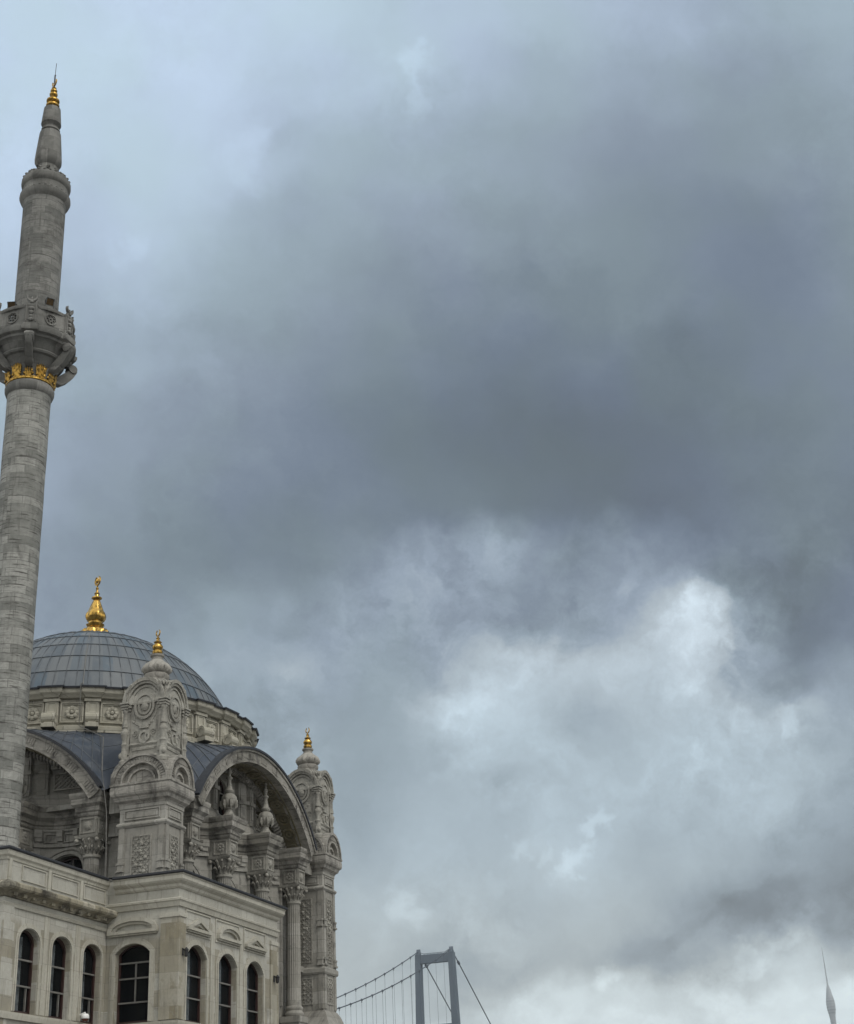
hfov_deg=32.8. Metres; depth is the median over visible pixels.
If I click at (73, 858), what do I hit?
window
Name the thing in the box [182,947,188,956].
wall lamp
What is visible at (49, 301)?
floodlight
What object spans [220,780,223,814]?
window
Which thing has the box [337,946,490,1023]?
suspension bridge
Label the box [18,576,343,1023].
mosque
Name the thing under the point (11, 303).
floodlight
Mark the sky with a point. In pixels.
(461, 391)
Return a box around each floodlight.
[7,301,16,307]
[45,297,54,308]
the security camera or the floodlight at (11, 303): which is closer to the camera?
the security camera
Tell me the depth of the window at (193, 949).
50.99 m
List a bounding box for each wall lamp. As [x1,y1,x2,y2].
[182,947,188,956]
[273,975,279,982]
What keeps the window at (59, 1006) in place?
in the annexe
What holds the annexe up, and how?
on the ground
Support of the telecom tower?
on the hills
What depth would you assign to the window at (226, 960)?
53.17 m
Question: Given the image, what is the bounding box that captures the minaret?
[0,63,76,847]
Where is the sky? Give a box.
[0,0,853,1023]
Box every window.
[14,930,33,1013]
[48,938,65,1018]
[62,857,79,865]
[80,946,95,1023]
[116,945,148,1023]
[185,947,200,1022]
[218,955,230,1023]
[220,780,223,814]
[246,963,257,1023]
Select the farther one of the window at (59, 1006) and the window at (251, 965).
the window at (251, 965)
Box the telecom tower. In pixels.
[822,951,835,1023]
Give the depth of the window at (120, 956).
50.19 m
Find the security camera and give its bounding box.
[80,1012,88,1021]
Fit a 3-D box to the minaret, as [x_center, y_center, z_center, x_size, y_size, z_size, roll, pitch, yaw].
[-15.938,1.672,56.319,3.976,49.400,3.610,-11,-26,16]
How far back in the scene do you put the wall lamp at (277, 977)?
56.42 m
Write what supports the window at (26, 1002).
in the annexe
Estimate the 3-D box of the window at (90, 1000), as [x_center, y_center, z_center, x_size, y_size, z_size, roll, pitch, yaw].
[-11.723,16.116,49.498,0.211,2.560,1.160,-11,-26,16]
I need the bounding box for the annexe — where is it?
[0,845,287,1023]

